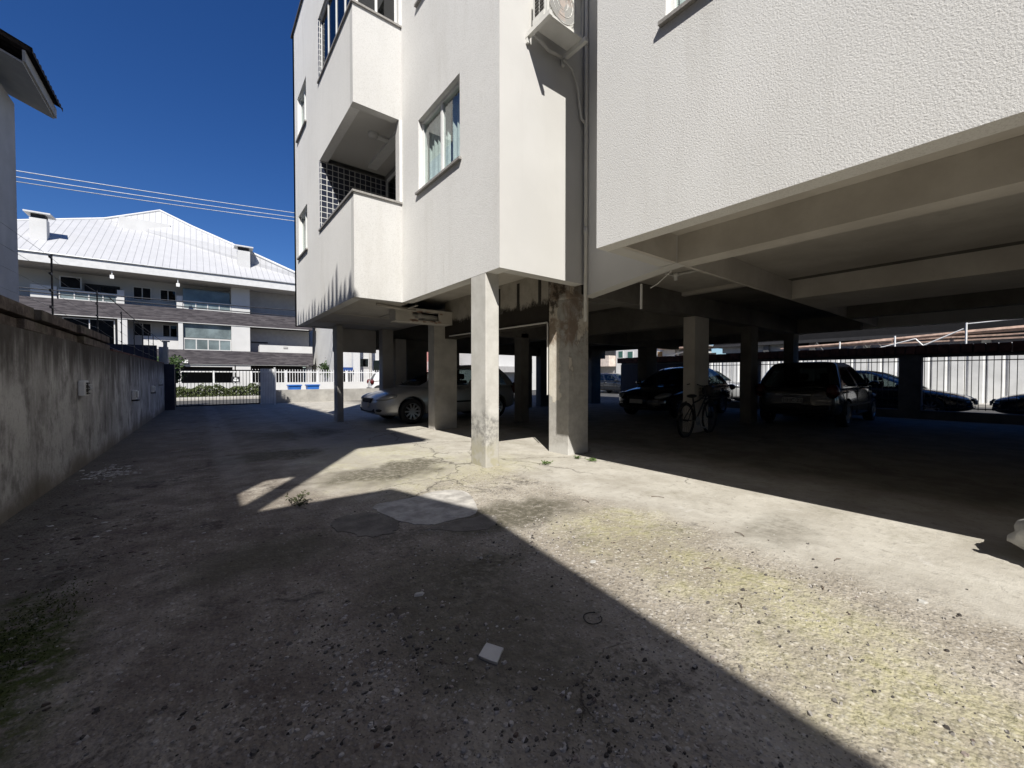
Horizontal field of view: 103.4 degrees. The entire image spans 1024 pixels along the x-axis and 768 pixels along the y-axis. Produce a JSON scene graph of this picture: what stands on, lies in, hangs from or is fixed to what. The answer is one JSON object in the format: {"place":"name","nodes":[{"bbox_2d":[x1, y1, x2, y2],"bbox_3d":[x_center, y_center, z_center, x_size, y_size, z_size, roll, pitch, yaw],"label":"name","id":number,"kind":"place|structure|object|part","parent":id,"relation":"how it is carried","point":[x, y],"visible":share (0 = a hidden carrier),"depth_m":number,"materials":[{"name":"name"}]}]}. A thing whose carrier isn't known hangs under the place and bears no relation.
{"place":"outdoors","nodes":[
{"label":"outdoors","id":0,"kind":"place"},
{"bbox_2d":[0,295,175,524],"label":"boundary wall","id":1,"kind":"structure","parent":0,"point":[55,429],"depth_m":4.49,"materials":[{"name":"grey concrete"}]},
{"bbox_2d":[0,222,169,363],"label":"electric fence","id":2,"kind":"object","parent":1,"relation":"on","point":[165,354],"visible":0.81,"depth_m":6.48,"materials":[{"name":"metal"}]},
{"bbox_2d":[78,381,92,395],"bbox_3d":[-5.541,0.056,5.259,0.120,0.200,0.220,-1,1,-38],"label":"wall lamp","id":3,"kind":"object","parent":1,"relation":"attached to","point":[85,388],"visible":1,"depth_m":5.17,"materials":[{"name":"plastic"}]},
{"bbox_2d":[132,390,139,400],"bbox_3d":[-8.010,0.245,8.600,0.109,0.230,0.240,-1,1,-38],"label":"wall lamp","id":4,"kind":"object","parent":1,"relation":"attached to","point":[135,394],"visible":1,"depth_m":8.52,"materials":[{"name":"plastic"}]},
{"bbox_2d":[151,386,155,392],"bbox_3d":[-9.915,0.152,11.171,0.098,0.207,0.216,-1,1,-38],"label":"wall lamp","id":5,"kind":"object","parent":1,"relation":"attached to","point":[153,388],"visible":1,"depth_m":11.10,"materials":[{"name":"plastic"}]},
{"bbox_2d":[107,344,156,360],"bbox_3d":[-14.799,-0.149,12.818,5.340,2.390,0.100,-1,1,-38],"label":"screen fence","id":6,"kind":"object","parent":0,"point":[128,348],"visible":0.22,"depth_m":14.10,"materials":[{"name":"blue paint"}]},
{"bbox_2d":[16,181,292,220],"bbox_3d":[-16.063,-11.838,20.465,90.006,7.717,0.040,-1,1,-38],"label":"power line","id":7,"kind":"object","parent":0,"point":[148,201],"visible":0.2,"depth_m":19.34,"materials":[{"name":"grey metal"}]},
{"bbox_2d":[16,170,293,212],"bbox_3d":[-15.940,-12.246,20.299,90.006,7.855,0.040,-1,1,-38],"label":"power line","id":8,"kind":"object","parent":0,"point":[148,191],"visible":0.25,"depth_m":19.19,"materials":[{"name":"grey metal"}]},
{"bbox_2d":[16,176,293,217],"bbox_3d":[-16.002,-12.027,20.383,90.006,7.855,0.040,-1,1,-38],"label":"power line","id":9,"kind":"object","parent":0,"point":[147,196],"visible":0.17,"depth_m":19.24,"materials":[{"name":"grey metal"}]},
{"bbox_2d":[176,395,258,400],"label":"pavement","id":10,"kind":"structure","parent":0,"point":[213,398],"depth_m":21.62,"materials":[{"name":"concrete"}]},
{"bbox_2d":[176,382,258,397],"bbox_3d":[-17.301,0.334,22.462,6.305,0.932,1.747,-1,1,-36],"label":"hedge","id":11,"kind":"object","parent":10,"relation":"on","point":[241,388],"visible":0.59,"depth_m":22.72,"materials":[{"name":"green plant"}]},
{"bbox_2d":[286,384,301,389],"bbox_3d":[-13.084,0.353,24.288,0.740,0.628,0.700,-1,1,-38],"label":"planter","id":12,"kind":"object","parent":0,"point":[293,387],"visible":0.38,"depth_m":24.04,"materials":[{"name":"blue plastic"}]},
{"bbox_2d":[305,384,319,388],"bbox_3d":[-12.294,0.341,24.901,0.740,0.628,0.700,-1,1,-38],"label":"planter","id":13,"kind":"object","parent":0,"point":[312,386],"visible":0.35,"depth_m":24.72,"materials":[{"name":"blue plastic"}]},
{"bbox_2d":[276,388,378,402],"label":"wall","id":14,"kind":"structure","parent":0,"point":[302,395],"depth_m":18.87,"materials":[{"name":"paint"}]},
{"bbox_2d":[176,391,535,405],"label":"street","id":15,"kind":"structure","parent":0,"point":[206,402],"depth_m":19.81,"materials":[{"name":"grey asphalt"}]},
{"bbox_2d":[157,354,187,381],"bbox_3d":[-13.816,-0.144,16.256,1.234,2.151,1.177,-1,1,-38],"label":"street tree","id":16,"kind":"object","parent":15,"relation":"on","point":[175,360],"visible":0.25,"depth_m":16.45,"materials":[{"name":"green plant"}]},
{"bbox_2d":[367,372,378,387],"bbox_3d":[-7.388,-0.042,26.601,3.985,1.530,2.080,-1,1,-28],"label":"parked car","id":17,"kind":"object","parent":15,"relation":"on","point":[373,381],"visible":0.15,"depth_m":25.21,"materials":[{"name":"white paint"}]},
{"bbox_2d":[0,0,725,367],"label":"sky","id":18,"kind":"structure","parent":0,"point":[185,98],"materials":[{"name":"blue"}]},
{"bbox_2d":[0,396,1023,767],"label":"yard","id":19,"kind":"structure","parent":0,"point":[930,508],"depth_m":2.21,"materials":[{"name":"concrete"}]},
{"bbox_2d":[0,547,118,720],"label":"moss","id":20,"kind":"object","parent":19,"relation":"on","point":[17,638],"visible":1,"depth_m":1.87,"materials":[{"name":"green plant"}]},
{"bbox_2d":[0,450,194,665],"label":"leaf litter","id":21,"kind":"object","parent":19,"relation":"on","point":[57,569],"visible":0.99,"depth_m":2.86,"materials":[{"name":"brown plant"}]},
{"bbox_2d":[76,464,148,481],"bbox_3d":[-5.076,1.094,5.151,0.692,0.016,1.632,-1,1,-38],"label":"plaster rubble","id":22,"kind":"object","parent":19,"relation":"on","point":[103,474],"visible":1,"depth_m":5.00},
{"bbox_2d":[3,508,282,569],"bbox_3d":[-2.798,1.137,3.096,1.941,0.012,1.128,0,1,-23],"label":"plaster rubble","id":23,"kind":"object","parent":19,"relation":"on","point":[98,536],"visible":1,"depth_m":3.08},
{"bbox_2d":[159,347,168,363],"bbox_3d":[-12.724,-0.172,14.777,0.260,2.360,0.250,-1,1,-38],"label":"gate post","id":24,"kind":"object","parent":19,"relation":"on","point":[160,354],"visible":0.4,"depth_m":14.63,"materials":[{"name":"grey metal"}]},
{"bbox_2d":[260,367,275,404],"bbox_3d":[-10.139,0.088,16.785,0.560,1.560,0.095,-1,1,-38],"label":"gate pillar","id":25,"kind":"object","parent":19,"relation":"on","point":[267,386],"visible":1,"depth_m":16.77,"materials":[{"name":"white paint"}]},
{"bbox_2d":[175,369,259,406],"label":"gate","id":26,"kind":"structure","parent":25,"relation":"attached to","point":[205,370],"depth_m":15.66,"materials":[{"name":"metal"}]},
{"bbox_2d":[285,490,310,505],"bbox_3d":[-1.952,1.066,3.712,0.221,0.125,0.268,-1,1,-38],"label":"weed","id":27,"kind":"object","parent":19,"relation":"on","point":[299,500],"visible":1,"depth_m":3.74,"materials":[{"name":"green plant"}]},
{"bbox_2d":[331,512,400,537],"bbox_3d":[-1.172,1.143,3.271,0.492,0.025,0.636,-1,1,-38],"label":"cement patch","id":28,"kind":"object","parent":19,"relation":"on","point":[371,524],"visible":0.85,"depth_m":3.25,"materials":[{"name":"grey concrete"}]},
{"bbox_2d":[414,592,423,596],"bbox_3d":[-0.509,1.154,2.224,0.068,0.013,0.051,0,1,-17],"label":"plaster chip","id":29,"kind":"object","parent":19,"relation":"on","point":[417,594],"visible":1,"depth_m":2.21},
{"bbox_2d":[373,490,477,524],"bbox_3d":[-0.716,1.134,3.715,0.937,0.025,0.862,-1,1,-38],"label":"cement patch","id":30,"kind":"object","parent":19,"relation":"on","point":[435,507],"visible":0.84,"depth_m":3.64,"materials":[{"name":"grey concrete"}]},
{"bbox_2d":[360,365,513,423],"bbox_3d":[-1.996,0.206,11.559,4.385,1.530,2.180,-1,1,-38],"label":"parked car","id":31,"kind":"object","parent":19,"relation":"on","point":[405,401],"visible":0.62,"depth_m":10.38,"materials":[{"name":"silver metal"}]},
{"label":"side window","id":32,"kind":"part","parent":31,"relation":"part of","materials":[{"name":"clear glass"}]},
{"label":"side window","id":33,"kind":"part","parent":31,"relation":"part of","materials":[{"name":"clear glass"}]},
{"bbox_2d":[424,514,497,531],"bbox_3d":[-0.356,1.145,3.234,0.630,0.023,0.324,-1,1,-38],"label":"cement patch","id":34,"kind":"object","parent":19,"relation":"on","point":[488,521],"visible":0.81,"depth_m":3.26,"materials":[{"name":"grey concrete"}]},
{"bbox_2d":[478,643,503,664],"bbox_3d":[-0.088,1.159,1.739,0.092,0.011,0.099,0,1,21],"label":"tile fragment","id":35,"kind":"object","parent":19,"relation":"on","point":[490,653],"visible":1,"depth_m":1.73,"materials":[{"name":"ceramic"}]},
{"bbox_2d":[583,612,601,624],"bbox_3d":[0.396,1.153,1.989,0.099,0.005,0.095,-1,1,-38],"label":"wire ring","id":36,"kind":"object","parent":19,"relation":"on","point":[591,623],"visible":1,"depth_m":1.96,"materials":[{"name":"black metal"}]},
{"bbox_2d":[235,472,982,752],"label":"pale chips","id":37,"kind":"object","parent":19,"relation":"on","point":[639,609],"visible":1,"depth_m":2.01,"materials":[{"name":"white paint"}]},
{"bbox_2d":[290,0,1023,467],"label":"apartment block","id":38,"kind":"structure","parent":19,"relation":"on","point":[748,174],"depth_m":5.37,"materials":[{"name":"paint"}]},
{"bbox_2d":[295,85,306,142],"bbox_3d":[-5.179,-6.772,10.026,0.165,1.095,1.140,-1,1,-38],"label":"window","id":39,"kind":"structure","parent":38,"relation":"in","point":[303,98],"depth_m":10.16,"materials":[{"name":"white paint"}]},
{"bbox_2d":[297,209,307,259],"bbox_3d":[-5.179,-3.768,10.085,0.165,1.105,1.140,-1,1,-38],"label":"window","id":40,"kind":"structure","parent":38,"relation":"in","point":[304,216],"depth_m":10.36,"materials":[{"name":"white paint"}]},
{"bbox_2d":[386,170,395,199],"bbox_3d":[-2.414,-3.480,8.788,0.045,2.490,1.610,-1,1,-38],"label":"balcony door","id":41,"kind":"structure","parent":38,"relation":"in","point":[391,181],"depth_m":9.17,"materials":[{"name":"white paint"}]},
{"bbox_2d":[414,0,420,7],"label":"window","id":42,"kind":"structure","parent":38,"relation":"in","point":[417,2],"depth_m":6.66,"materials":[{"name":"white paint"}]},
{"bbox_2d":[415,80,461,195],"bbox_3d":[-1.073,-3.782,6.278,0.284,1.245,1.450,-1,1,-38],"label":"window","id":43,"kind":"structure","parent":38,"relation":"in","point":[440,129],"depth_m":6.36,"materials":[{"name":"white paint"}]},
{"bbox_2d":[525,0,587,123],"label":"air conditioner","id":44,"kind":"object","parent":38,"relation":"attached to","point":[559,23],"visible":1,"depth_m":5.16,"materials":[{"name":"metal"}]},
{"bbox_2d":[658,0,696,27],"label":"window","id":45,"kind":"structure","parent":38,"relation":"in","point":[675,10],"depth_m":3.52,"materials":[{"name":"white paint"}]},
{"bbox_2d":[512,496,840,607],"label":"twigs","id":46,"kind":"object","parent":19,"relation":"on","point":[708,567],"visible":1,"depth_m":2.62,"materials":[{"name":"brown wood"}]},
{"bbox_2d":[618,367,735,417],"bbox_3d":[5.303,0.194,12.921,4.485,1.500,2.160,-1,1,-38],"label":"parked car","id":47,"kind":"object","parent":19,"relation":"on","point":[661,390],"visible":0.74,"depth_m":12.00,"materials":[{"name":"black paint"}]},
{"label":"side window","id":48,"kind":"part","parent":47,"relation":"part of","materials":[{"name":"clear glass"}]},
{"bbox_2d":[676,383,720,437],"bbox_3d":[3.814,0.517,8.274,1.764,1.082,0.621,-1,1,-41],"label":"bicycle","id":49,"kind":"object","parent":19,"relation":"on","point":[707,390],"visible":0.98,"depth_m":8.37,"materials":[{"name":"black metal"}]},
{"bbox_2d":[755,362,879,426],"bbox_3d":[8.275,0.205,10.860,4.085,1.560,2.200,-1,1,-38],"label":"parked car","id":50,"kind":"object","parent":19,"relation":"on","point":[840,393],"visible":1,"depth_m":9.69,"materials":[{"name":"paint"}]},
{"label":"rear window","id":51,"kind":"part","parent":50,"relation":"part of","materials":[{"name":"black glass"}]},
{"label":"side window","id":52,"kind":"part","parent":50,"relation":"part of","materials":[{"name":"black glass"}]},
{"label":"side window","id":53,"kind":"part","parent":50,"relation":"part of","materials":[{"name":"black glass"}]},
{"bbox_2d":[617,341,1023,424],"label":"fence","id":54,"kind":"object","parent":19,"relation":"on","point":[910,392],"visible":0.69,"depth_m":11.42,"materials":[{"name":"white corrugated metal"},{"name":"dark metal"}]},
{"bbox_2d":[916,599,927,603],"bbox_3d":[2.182,1.154,2.148,0.050,0.015,0.054,-1,1,-38],"label":"plaster chip","id":55,"kind":"object","parent":19,"relation":"on","point":[922,601],"visible":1,"depth_m":2.14,"materials":[{"name":"white paint"}]},
{"bbox_2d":[1007,519,1023,549],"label":"plastic sack","id":56,"kind":"object","parent":19,"relation":"on","point":[1016,537],"visible":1,"depth_m":2.62,"materials":[{"name":"white plastic"}]},
{"bbox_2d":[532,392,1004,413],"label":"back street","id":57,"kind":"structure","parent":0,"point":[609,396],"depth_m":21.67,"materials":[{"name":"grey asphalt"}]},
{"bbox_2d":[601,373,620,392],"bbox_3d":[7.610,-0.061,29.341,2.150,1.480,4.285,-1,1,-38],"label":"parked car","id":58,"kind":"object","parent":57,"relation":"on","point":[610,382],"visible":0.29,"depth_m":28.85,"materials":[{"name":"paint"}]},
{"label":"side window","id":59,"kind":"part","parent":58,"relation":"part of","materials":[{"name":"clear glass"}]},
{"bbox_2d":[712,369,739,400],"bbox_3d":[10.146,0.016,21.182,2.220,1.650,4.385,-1,1,-38],"label":"parked car","id":60,"kind":"object","parent":57,"relation":"on","point":[735,392],"visible":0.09,"depth_m":19.61,"materials":[{"name":"silver metal"}]},
{"bbox_2d":[856,370,977,411],"bbox_3d":[12.173,0.258,13.518,2.150,1.450,4.485,-1,1,-38],"label":"parked car","id":61,"kind":"object","parent":57,"relation":"on","point":[948,402],"visible":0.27,"depth_m":12.44,"materials":[{"name":"paint"}]},
{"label":"side window","id":62,"kind":"part","parent":61,"relation":"part of","materials":[{"name":"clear glass"}]},
{"bbox_2d":[990,393,1023,414],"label":"parked car","id":63,"kind":"object","parent":57,"relation":"on","point":[1012,402],"visible":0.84,"depth_m":10.81,"materials":[{"name":"paint"}]},
{"bbox_2d":[600,390,991,407],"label":"pavement","id":64,"kind":"structure","parent":0,"point":[983,405],"depth_m":16.44,"materials":[{"name":"concrete"}]},
{"bbox_2d":[601,351,615,372],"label":"street house","id":65,"kind":"structure","parent":64,"relation":"on","point":[608,363],"depth_m":37.14,"materials":[{"name":"paint"}]},
{"bbox_2d":[616,349,637,373],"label":"street house","id":66,"kind":"structure","parent":64,"relation":"on","point":[626,353],"depth_m":36.17,"materials":[{"name":"paint"}]},
{"bbox_2d":[618,351,623,357],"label":"window","id":67,"kind":"structure","parent":66,"relation":"in","point":[620,353],"depth_m":36.36,"materials":[{"name":"green glass"}]},
{"bbox_2d":[627,351,633,357],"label":"window","id":68,"kind":"structure","parent":66,"relation":"in","point":[629,353],"depth_m":35.53,"materials":[{"name":"green glass"}]},
{"bbox_2d":[657,345,712,356],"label":"street house","id":69,"kind":"structure","parent":64,"relation":"on","point":[660,353],"depth_m":32.80,"materials":[{"name":"concrete"}]},
{"bbox_2d":[657,351,663,356],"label":"window","id":70,"kind":"structure","parent":69,"relation":"in","point":[659,353],"depth_m":33.11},
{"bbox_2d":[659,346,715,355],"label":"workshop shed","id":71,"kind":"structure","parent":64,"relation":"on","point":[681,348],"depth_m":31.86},
{"bbox_2d":[709,355,1023,402],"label":"hoarding","id":72,"kind":"object","parent":64,"relation":"on","point":[976,370],"visible":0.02,"depth_m":17.39,"materials":[{"name":"white metal"}]},
{"bbox_2d":[713,319,1023,354],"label":"construction site","id":73,"kind":"object","parent":64,"relation":"on","point":[999,331],"visible":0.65,"depth_m":20.81,"materials":[{"name":"concrete"}]},
{"label":"ground","id":74,"kind":"structure","parent":0,"visible":0},
{"bbox_2d":[0,29,62,301],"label":"neighbour house","id":75,"kind":"structure","parent":74,"relation":"on","point":[23,77],"depth_m":8.81,"materials":[{"name":"paint"}]},
{"bbox_2d":[17,209,312,382],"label":"apartment building","id":76,"kind":"structure","parent":74,"relation":"on","point":[158,254],"depth_m":28.43,"materials":[{"name":"paint"}]},
{"bbox_2d":[59,275,81,289],"bbox_3d":[-27.400,-6.288,25.084,0.940,0.740,0.080,-1,1,-38],"label":"window","id":77,"kind":"structure","parent":76,"relation":"in","point":[71,282],"depth_m":25.06,"materials":[{"name":"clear glass"}]},
{"bbox_2d":[62,317,115,343],"bbox_3d":[-26.491,-3.227,25.343,2.300,1.750,0.080,-1,1,-38],"label":"window","id":78,"kind":"structure","parent":76,"relation":"in","point":[105,329],"depth_m":25.62,"materials":[{"name":"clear glass"}]},
{"bbox_2d":[101,287,119,293],"bbox_3d":[-26.338,-5.766,26.523,0.850,1.120,0.055,-1,1,-38],"label":"sliding door","id":79,"kind":"structure","parent":76,"relation":"in","point":[104,289],"depth_m":26.46,"materials":[{"name":"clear glass"}]},
{"bbox_2d":[133,286,151,300],"bbox_3d":[-25.184,-6.146,27.516,0.940,0.880,0.080,-1,1,-38],"label":"window","id":80,"kind":"structure","parent":76,"relation":"in","point":[143,292],"depth_m":27.49,"materials":[{"name":"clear glass"}]},
{"bbox_2d":[133,322,151,335],"bbox_3d":[-25.192,-3.706,27.558,0.920,0.920,0.080,-1,1,-38],"label":"window","id":81,"kind":"structure","parent":76,"relation":"in","point":[138,328],"depth_m":27.57,"materials":[{"name":"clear glass"}]},
{"bbox_2d":[160,289,175,302],"bbox_3d":[-24.125,-6.172,28.337,0.880,0.820,0.080,-1,1,-38],"label":"window","id":82,"kind":"structure","parent":76,"relation":"in","point":[164,294],"depth_m":28.31,"materials":[{"name":"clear glass"}]},
{"bbox_2d":[162,324,177,337],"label":"window","id":83,"kind":"structure","parent":76,"relation":"in","point":[167,330],"depth_m":28.40,"materials":[{"name":"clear glass"}]},
{"bbox_2d":[176,369,374,396],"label":"wall","id":84,"kind":"structure","parent":74,"relation":"on","point":[281,385],"depth_m":26.00,"materials":[{"name":"white paint"}]},
{"bbox_2d":[303,328,312,381],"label":"corner house","id":85,"kind":"structure","parent":74,"relation":"on","point":[310,340],"depth_m":39.33,"materials":[{"name":"white paint"}]},
{"bbox_2d":[316,360,330,375],"bbox_3d":[-13.868,-0.720,31.098,2.058,2.615,2.023,0,1,2],"label":"palm tree","id":86,"kind":"object","parent":74,"relation":"on","point":[324,366],"visible":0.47,"depth_m":30.55,"materials":[{"name":"green plant"}]},
{"bbox_2d":[313,328,378,381],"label":"shop building","id":87,"kind":"structure","parent":74,"relation":"on","point":[323,352],"depth_m":30.64,"materials":[{"name":"paint"}]},
{"bbox_2d":[343,371,348,381],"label":"window","id":88,"kind":"structure","parent":87,"relation":"in","point":[343,371],"depth_m":29.76,"materials":[{"name":"glass"}]},
{"bbox_2d":[360,358,368,367],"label":"window","id":89,"kind":"structure","parent":87,"relation":"in","point":[364,362],"depth_m":30.50,"materials":[{"name":"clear glass"}]},
{"bbox_2d":[372,360,378,371],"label":"window","id":90,"kind":"structure","parent":87,"relation":"in","point":[375,363],"depth_m":31.02,"materials":[{"name":"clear glass"}]},
{"bbox_2d":[369,353,371,378],"bbox_3d":[-10.520,-2.870,30.014,0.259,7.051,0.220,-1,1,-38],"label":"utility pole","id":91,"kind":"object","parent":74,"relation":"on","point":[370,361],"depth_m":29.96,"materials":[{"name":"concrete"}]},
{"bbox_2d":[459,353,535,389],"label":"row house","id":92,"kind":"structure","parent":74,"relation":"on","point":[506,364],"depth_m":32.94,"materials":[{"name":"paint"}]},
{"bbox_3d":[-8.534,-2.603,36.024,3.250,6.180,9.050,-1,1,-38],"label":"row house","id":93,"kind":"object","parent":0,"visible":0},
{"bbox_2d":[19,290,294,316],"bbox_3d":[-13.171,-4.659,28.297,30.001,0.302,0.054,-1,1,-38],"label":"telephone cable","id":94,"kind":"object","parent":93,"relation":"attached to","point":[151,303],"visible":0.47,"depth_m":22.70,"materials":[{"name":"metal"}]},
{"bbox_2d":[19,287,294,310],"bbox_3d":[-13.170,-5.181,28.287,30.001,0.617,0.054,-1,1,-38],"label":"telephone cable","id":95,"kind":"object","parent":93,"relation":"attached to","point":[152,298],"visible":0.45,"depth_m":22.70,"materials":[{"name":"metal"}]}
]}

